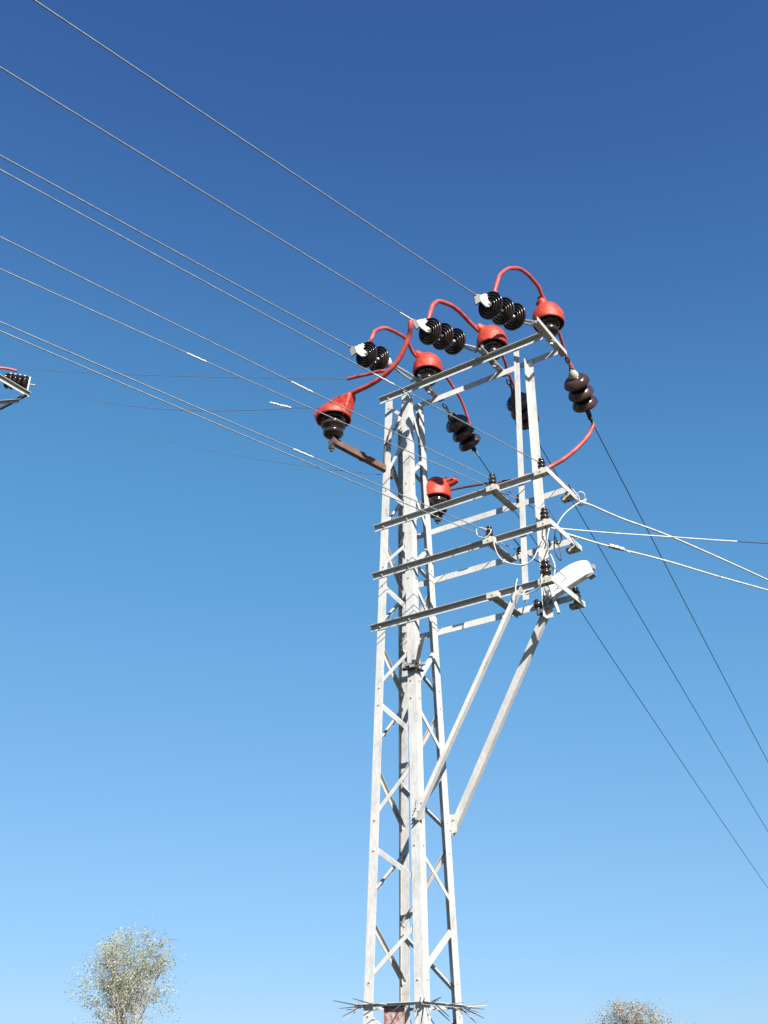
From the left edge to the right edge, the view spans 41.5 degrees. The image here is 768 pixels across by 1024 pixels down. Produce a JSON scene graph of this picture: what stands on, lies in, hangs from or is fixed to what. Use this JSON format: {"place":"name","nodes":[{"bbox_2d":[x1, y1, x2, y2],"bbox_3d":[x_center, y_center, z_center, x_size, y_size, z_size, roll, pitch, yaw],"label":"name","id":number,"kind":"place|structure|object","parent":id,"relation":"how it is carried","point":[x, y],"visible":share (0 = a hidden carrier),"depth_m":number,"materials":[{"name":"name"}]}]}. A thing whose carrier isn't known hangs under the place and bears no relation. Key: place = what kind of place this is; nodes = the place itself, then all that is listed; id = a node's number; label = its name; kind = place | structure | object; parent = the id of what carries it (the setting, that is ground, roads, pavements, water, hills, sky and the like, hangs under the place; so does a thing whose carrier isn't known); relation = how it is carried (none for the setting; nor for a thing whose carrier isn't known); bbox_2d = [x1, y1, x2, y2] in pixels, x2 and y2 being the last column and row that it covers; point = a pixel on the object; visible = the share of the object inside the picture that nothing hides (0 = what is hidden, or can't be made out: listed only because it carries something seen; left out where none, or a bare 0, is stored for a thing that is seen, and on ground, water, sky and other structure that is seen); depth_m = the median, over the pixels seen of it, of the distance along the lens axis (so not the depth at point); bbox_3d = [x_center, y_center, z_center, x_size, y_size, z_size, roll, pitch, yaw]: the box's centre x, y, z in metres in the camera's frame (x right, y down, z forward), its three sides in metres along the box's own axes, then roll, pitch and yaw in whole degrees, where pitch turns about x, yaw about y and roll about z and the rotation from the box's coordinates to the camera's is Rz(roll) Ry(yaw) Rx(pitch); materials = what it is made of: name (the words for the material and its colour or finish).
{"place":"outdoors","nodes":[
{"label":"outdoors","id":0,"kind":"place"},
{"bbox_2d":[0,0,767,1023],"label":"sky","id":1,"kind":"structure","parent":0,"point":[188,645],"materials":[{"name":"blue"}]},
{"bbox_3d":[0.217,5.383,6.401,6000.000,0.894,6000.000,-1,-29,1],"label":"ground","id":2,"kind":"structure","parent":0,"visible":0},
{"bbox_2d":[0,374,30,409],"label":"distant lattice tower","id":3,"kind":"structure","parent":2,"relation":"on","point":[15,386],"depth_m":16.61,"materials":[{"name":"grey metal"}]},
{"bbox_2d":[3,372,34,390],"bbox_3d":[-6.361,-2.263,17.653,0.580,0.364,0.290,3,-29,-6],"label":"distant disc string","id":4,"kind":"object","parent":3,"relation":"attached to","point":[23,381],"visible":0.58,"depth_m":17.60,"materials":[{"name":"black ceramic"}]},
{"bbox_2d":[64,910,186,1023],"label":"poplar tree","id":5,"kind":"object","parent":2,"relation":"on","point":[123,993],"visible":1,"depth_m":58.02,"materials":[{"name":"green plant"}]},
{"bbox_2d":[328,317,585,1023],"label":"lattice tower","id":6,"kind":"structure","parent":2,"relation":"on","point":[406,621],"depth_m":8.41,"materials":[{"name":"grey metal"}]},
{"bbox_2d":[43,400,380,474],"bbox_3d":[-2.771,-1.080,12.969,7.578,4.615,0.006,-25,-38,37],"label":"power line","id":7,"kind":"object","parent":6,"relation":"attached to","point":[221,452],"visible":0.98,"depth_m":11.71,"materials":[{"name":"grey metal"}]},
{"bbox_2d":[0,330,516,549],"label":"power line","id":8,"kind":"object","parent":6,"relation":"attached to","point":[237,432],"visible":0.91,"depth_m":7.13,"materials":[{"name":"metal"}]},
{"bbox_2d":[0,268,516,498],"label":"power line","id":9,"kind":"object","parent":6,"relation":"attached to","point":[238,375],"visible":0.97,"depth_m":7.34,"materials":[{"name":"metal"}]},
{"bbox_2d":[314,392,355,439],"bbox_3d":[-0.447,-0.807,9.118,0.393,0.445,0.324,-1,-29,1],"label":"hooded insulator","id":10,"kind":"object","parent":6,"relation":"on","point":[331,427],"visible":0.93,"depth_m":9.05,"materials":[{"name":"red plastic"}]},
{"bbox_2d":[33,381,304,410],"bbox_3d":[-3.301,-1.597,12.765,0.401,4.630,7.721,23,-37,-36],"label":"power line","id":11,"kind":"object","parent":10,"relation":"attached to","point":[288,407],"visible":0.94,"depth_m":10.41,"materials":[{"name":"grey metal"}]},
{"bbox_2d":[324,320,412,404],"bbox_3d":[-0.123,-1.306,9.093,1.044,0.469,0.110,-23,-37,35],"label":"insulating tube","id":12,"kind":"object","parent":10,"relation":"attached to","point":[390,369],"visible":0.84,"depth_m":8.90,"materials":[{"name":"red plastic"}]},
{"bbox_2d":[347,369,385,379],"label":"insulating tube","id":13,"kind":"object","parent":12,"relation":"attached to","point":[365,374],"visible":0.95,"depth_m":9.10,"materials":[{"name":"red plastic"}]},
{"bbox_2d":[19,368,346,378],"bbox_3d":[-3.145,-1.777,12.885,0.007,4.581,8.094,25,-38,-37],"label":"power line","id":14,"kind":"object","parent":13,"relation":"attached to","point":[204,376],"visible":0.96,"depth_m":11.41,"materials":[{"name":"grey metal"}]},
{"bbox_2d":[0,367,16,371],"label":"insulating tube","id":15,"kind":"object","parent":14,"relation":"attached to","point":[10,369],"visible":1,"depth_m":16.48,"materials":[{"name":"red plastic"}]},
{"bbox_2d":[349,341,416,381],"bbox_3d":[0.004,-1.384,9.540,0.254,0.286,0.753,-24,-37,36],"label":"disc insulator string","id":16,"kind":"object","parent":6,"relation":"attached to","point":[371,355],"visible":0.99,"depth_m":9.41,"materials":[{"name":"black ceramic"}]},
{"bbox_2d":[0,155,350,347],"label":"power line","id":17,"kind":"object","parent":16,"relation":"attached to","point":[167,246],"visible":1,"depth_m":7.95,"materials":[{"name":"metal"}]},
{"bbox_2d":[368,326,416,357],"bbox_3d":[0.132,-1.606,9.783,0.099,0.392,0.824,-20,-35,31],"label":"insulating tube","id":18,"kind":"object","parent":16,"relation":"attached to","point":[396,332],"visible":0.93,"depth_m":9.69,"materials":[{"name":"red plastic"}]},
{"bbox_2d":[383,409,401,471],"bbox_3d":[0.124,-0.737,9.733,0.267,0.873,0.070,-7,-30,13],"label":"service cable","id":19,"kind":"object","parent":6,"relation":"attached to","point":[396,417],"visible":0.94,"depth_m":9.71,"materials":[{"name":"black plastic"}]},
{"bbox_2d":[413,350,442,386],"bbox_3d":[0.432,-1.384,10.020,0.297,0.480,0.295,-1,-29,1],"label":"hooded insulator","id":20,"kind":"object","parent":6,"relation":"on","point":[427,364],"visible":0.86,"depth_m":9.95,"materials":[{"name":"red plastic"}]},
{"bbox_2d":[446,377,470,424],"bbox_3d":[0.706,-1.090,10.256,0.059,0.548,0.816,-19,-35,30],"label":"insulating tube","id":21,"kind":"object","parent":20,"relation":"attached to","point":[458,395],"visible":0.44,"depth_m":10.39,"materials":[{"name":"red plastic"}]},
{"bbox_2d":[423,476,458,515],"bbox_3d":[0.538,-0.128,9.608,0.344,0.455,0.270,-1,-29,1],"label":"hooded insulator","id":22,"kind":"object","parent":6,"relation":"on","point":[438,491],"visible":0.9,"depth_m":9.54,"materials":[{"name":"red plastic"}]},
{"bbox_2d":[450,477,517,490],"bbox_3d":[0.974,-0.284,9.591,0.759,0.141,0.067,-3,-29,5],"label":"insulating tube","id":23,"kind":"object","parent":22,"relation":"attached to","point":[473,485],"visible":0.63,"depth_m":9.57,"materials":[{"name":"red"}]},
{"bbox_2d":[413,317,480,354],"bbox_3d":[0.552,-1.582,9.226,0.697,0.328,0.264,25,-38,-38],"label":"disc insulator string","id":24,"kind":"object","parent":6,"relation":"attached to","point":[438,335],"visible":1,"depth_m":9.16,"materials":[{"name":"black ceramic"}]},
{"bbox_2d":[0,66,412,319],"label":"power line","id":25,"kind":"object","parent":24,"relation":"attached to","point":[99,128],"visible":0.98,"depth_m":7.43,"materials":[{"name":"metal"}]},
{"bbox_2d":[426,299,479,332],"bbox_3d":[0.678,-1.755,9.465,0.838,0.386,0.097,24,-37,-36],"label":"insulating tube","id":26,"kind":"object","parent":24,"relation":"on","point":[456,309],"visible":0.92,"depth_m":9.45,"materials":[{"name":"red plastic"}]},
{"bbox_2d":[442,403,480,455],"bbox_3d":[0.779,-0.809,10.200,0.250,0.357,0.623,-21,-36,33],"label":"brown insulator string","id":27,"kind":"object","parent":6,"relation":"hanging from","point":[465,437],"visible":0.95,"depth_m":10.14,"materials":[{"name":"ceramic"}]},
{"bbox_2d":[478,456,767,887],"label":"power line","id":28,"kind":"object","parent":27,"relation":"attached to","point":[635,693],"visible":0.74,"depth_m":14.38,"materials":[{"name":"grey metal"}]},
{"bbox_2d":[485,526,492,544],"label":"pin insulator","id":29,"kind":"object","parent":6,"relation":"attached to","point":[488,528],"visible":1,"depth_m":8.43,"materials":[{"name":"ceramic"}]},
{"bbox_2d":[0,321,486,530],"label":"power line","id":30,"kind":"object","parent":29,"relation":"attached to","point":[306,454],"visible":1,"depth_m":7.04,"materials":[{"name":"metal"}]},
{"bbox_2d":[476,527,491,537],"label":"service cable","id":31,"kind":"object","parent":29,"relation":"attached to","point":[483,537],"visible":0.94,"depth_m":8.43,"materials":[{"name":"white plastic"}]},
{"bbox_2d":[485,535,544,564],"bbox_3d":[1.074,0.277,8.302,0.490,0.366,0.059,-7,-30,13],"label":"service cable","id":32,"kind":"object","parent":29,"relation":"attached to","point":[512,563],"visible":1,"depth_m":8.26,"materials":[{"name":"white plastic"}]},
{"bbox_2d":[476,323,507,360],"bbox_3d":[1.029,-1.586,9.662,0.300,0.478,0.296,-1,-29,1],"label":"hooded insulator","id":33,"kind":"object","parent":6,"relation":"on","point":[490,338],"visible":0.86,"depth_m":9.59,"materials":[{"name":"red plastic"}]},
{"bbox_2d":[501,355,514,389],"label":"insulating tube","id":34,"kind":"object","parent":33,"relation":"attached to","point":[506,367],"visible":0.28,"depth_m":9.93,"materials":[{"name":"red plastic"}]},
{"bbox_2d":[488,473,496,492],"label":"pin insulator","id":35,"kind":"object","parent":6,"relation":"attached to","point":[492,479],"visible":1,"depth_m":8.65,"materials":[{"name":"ceramic"}]},
{"bbox_2d":[0,236,489,478],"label":"power line","id":36,"kind":"object","parent":35,"relation":"attached to","point":[298,385],"visible":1,"depth_m":7.17,"materials":[{"name":"metal"}]},
{"bbox_2d":[497,482,556,523],"bbox_3d":[1.243,-0.043,8.709,0.467,0.413,0.520,-12,-32,21],"label":"service cable","id":37,"kind":"object","parent":35,"relation":"attached to","point":[529,505],"visible":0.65,"depth_m":8.81,"materials":[{"name":"metal"}]},
{"bbox_2d":[473,291,536,330],"bbox_3d":[1.050,-1.757,8.916,0.615,0.328,0.261,26,-38,-38],"label":"disc insulator string","id":38,"kind":"object","parent":6,"relation":"attached to","point":[497,308],"visible":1,"depth_m":8.85,"materials":[{"name":"black ceramic"}]},
{"bbox_2d":[33,0,475,295],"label":"power line","id":39,"kind":"object","parent":38,"relation":"attached to","point":[115,54],"visible":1,"depth_m":7.04,"materials":[{"name":"metal"}]},
{"bbox_2d":[516,547,520,563],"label":"pin insulator","id":40,"kind":"object","parent":6,"relation":"attached to","point":[518,551],"visible":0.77,"depth_m":8.74,"materials":[{"name":"ceramic"}]},
{"bbox_2d":[515,579,525,595],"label":"service cable","id":41,"kind":"object","parent":6,"relation":"hanging from","point":[516,591],"visible":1,"depth_m":8.04,"materials":[{"name":"white plastic"}]},
{"bbox_2d":[506,379,538,429],"bbox_3d":[1.371,-0.987,9.997,0.250,0.309,0.857,-14,-32,23],"label":"brown insulator string","id":42,"kind":"object","parent":6,"relation":"hanging from","point":[511,405],"visible":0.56,"depth_m":9.88,"materials":[{"name":"ceramic"}]},
{"bbox_2d":[540,446,767,830],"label":"power line","id":43,"kind":"object","parent":42,"relation":"attached to","point":[651,635],"visible":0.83,"depth_m":12.93,"materials":[{"name":"grey metal"}]},
{"bbox_2d":[533,599,542,615],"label":"pin insulator","id":44,"kind":"object","parent":6,"relation":"attached to","point":[537,604],"visible":1,"depth_m":8.35,"materials":[{"name":"black ceramic"}]},
{"bbox_2d":[537,458,544,476],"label":"pin insulator","id":45,"kind":"object","parent":6,"relation":"attached to","point":[541,463],"visible":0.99,"depth_m":8.42,"materials":[{"name":"ceramic"}]},
{"bbox_2d":[0,169,538,462],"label":"power line","id":46,"kind":"object","parent":45,"relation":"attached to","point":[380,377],"visible":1,"depth_m":6.72,"materials":[{"name":"metal"}]},
{"bbox_2d":[540,507,548,527],"bbox_3d":[1.297,0.047,8.185,0.074,0.184,0.074,-1,-29,1],"label":"pin insulator","id":47,"kind":"object","parent":6,"relation":"attached to","point":[544,512],"visible":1,"depth_m":8.18,"materials":[{"name":"ceramic"}]},
{"bbox_2d":[526,526,549,594],"bbox_3d":[1.219,0.315,8.082,0.251,0.688,0.109,-10,-31,16],"label":"service cable","id":48,"kind":"object","parent":47,"relation":"attached to","point":[545,558],"visible":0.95,"depth_m":8.08,"materials":[{"name":"white plastic"}]},
{"bbox_2d":[540,559,551,584],"bbox_3d":[1.270,0.474,7.954,0.093,0.216,0.093,-1,-29,1],"label":"pin insulator","id":49,"kind":"object","parent":6,"relation":"attached to","point":[545,568],"visible":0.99,"depth_m":7.94,"materials":[{"name":"ceramic"}]},
{"bbox_2d":[513,539,541,564],"bbox_3d":[1.231,0.324,8.417,0.078,0.538,0.628,6,-30,-12],"label":"service cable","id":50,"kind":"object","parent":49,"relation":"attached to","point":[527,554],"visible":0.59,"depth_m":8.49,"materials":[{"name":"grey metal"}]},
{"bbox_2d":[532,296,564,342],"bbox_3d":[1.522,-1.770,9.379,0.296,0.521,0.295,-1,-29,1],"label":"hooded insulator","id":51,"kind":"object","parent":6,"relation":"on","point":[549,315],"visible":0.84,"depth_m":9.29,"materials":[{"name":"red plastic"}]},
{"bbox_2d":[493,266,546,300],"bbox_3d":[1.259,-1.992,9.168,0.814,0.492,0.091,25,-38,-38],"label":"insulating tube","id":52,"kind":"object","parent":51,"relation":"attached to","point":[523,271],"visible":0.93,"depth_m":9.19,"materials":[{"name":"red plastic"}]},
{"bbox_2d":[558,331,574,369],"bbox_3d":[1.771,-1.351,9.618,0.050,0.663,0.898,-16,-33,26],"label":"insulating tube","id":53,"kind":"object","parent":51,"relation":"attached to","point":[561,338],"visible":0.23,"depth_m":9.57,"materials":[{"name":"red plastic"}]},
{"bbox_2d":[549,552,555,583],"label":"service cable","id":54,"kind":"object","parent":6,"relation":"attached to","point":[553,563],"visible":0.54,"depth_m":8.26,"materials":[{"name":"white plastic"}]},
{"bbox_2d":[548,585,559,613],"bbox_3d":[1.349,0.683,8.071,0.089,0.284,0.034,-13,-32,22],"label":"service cable","id":55,"kind":"object","parent":6,"relation":"attached to","point":[554,599],"visible":0.88,"depth_m":8.05,"materials":[{"name":"white plastic"}]},
{"bbox_2d":[549,527,561,547],"bbox_3d":[1.382,0.212,8.314,0.164,0.170,0.112,6,-30,-11],"label":"service cable","id":56,"kind":"object","parent":6,"relation":"attached to","point":[552,542],"visible":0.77,"depth_m":8.31,"materials":[{"name":"white plastic"}]},
{"bbox_2d":[544,560,595,608],"bbox_3d":[1.484,0.576,8.240,0.512,0.295,0.122,-24,-37,35],"label":"street lamp","id":57,"kind":"object","parent":6,"relation":"attached to","point":[576,573],"visible":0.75,"depth_m":8.19,"materials":[{"name":"white metal"}]},
{"bbox_2d":[555,499,586,530],"bbox_3d":[1.567,0.032,8.611,0.409,0.428,0.079,17,-34,-28],"label":"service cable","id":58,"kind":"object","parent":6,"relation":"attached to","point":[568,510],"visible":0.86,"depth_m":8.68,"materials":[{"name":"white plastic"}]},
{"bbox_2d":[571,586,580,608],"bbox_3d":[1.580,0.706,8.351,0.084,0.200,0.084,-1,-29,1],"label":"pin insulator","id":59,"kind":"object","parent":6,"relation":"attached to","point":[575,590],"visible":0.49,"depth_m":8.34,"materials":[{"name":"ceramic"}]},
{"bbox_2d":[572,488,586,505],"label":"service cable","id":60,"kind":"object","parent":6,"relation":"attached to","point":[579,497],"visible":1,"depth_m":8.77,"materials":[{"name":"white plastic"}]},
{"bbox_2d":[564,356,597,424],"bbox_3d":[1.866,-1.133,9.628,0.250,0.357,0.754,-15,-32,24],"label":"brown insulator string","id":61,"kind":"object","parent":6,"relation":"hanging from","point":[580,390],"visible":1,"depth_m":9.54,"materials":[{"name":"ceramic"}]},
{"bbox_2d":[524,424,595,474],"bbox_3d":[1.682,-0.570,9.726,0.740,0.587,0.097,-2,-29,4],"label":"insulating tube","id":62,"kind":"object","parent":61,"relation":"attached to","point":[575,449],"visible":0.7,"depth_m":9.70,"materials":[{"name":"red plastic"}]},
{"bbox_2d":[595,428,767,761],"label":"power line","id":63,"kind":"object","parent":61,"relation":"attached to","point":[675,583],"visible":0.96,"depth_m":11.77,"materials":[{"name":"grey metal"}]},
{"bbox_2d":[558,531,767,590],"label":"service cable","id":64,"kind":"object","parent":6,"relation":"attached to","point":[615,547],"visible":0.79,"depth_m":8.66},
{"bbox_2d":[553,531,561,560],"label":"service cable","id":65,"kind":"object","parent":64,"relation":"hanging from","point":[558,546],"visible":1,"depth_m":8.30,"materials":[{"name":"black plastic"}]},
{"bbox_2d":[562,528,767,543],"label":"service cable","id":66,"kind":"object","parent":6,"relation":"attached to","point":[662,536],"visible":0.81,"depth_m":8.56,"materials":[{"name":"grey metal"}]},
{"bbox_2d":[577,498,767,580],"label":"service cable","id":67,"kind":"object","parent":6,"relation":"attached to","point":[598,508],"visible":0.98,"depth_m":9.25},
{"bbox_2d":[587,992,694,1023],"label":"broadleaf tree","id":68,"kind":"object","parent":2,"relation":"on","point":[637,1018],"visible":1,"depth_m":78.54,"materials":[{"name":"green plant"}]}
]}

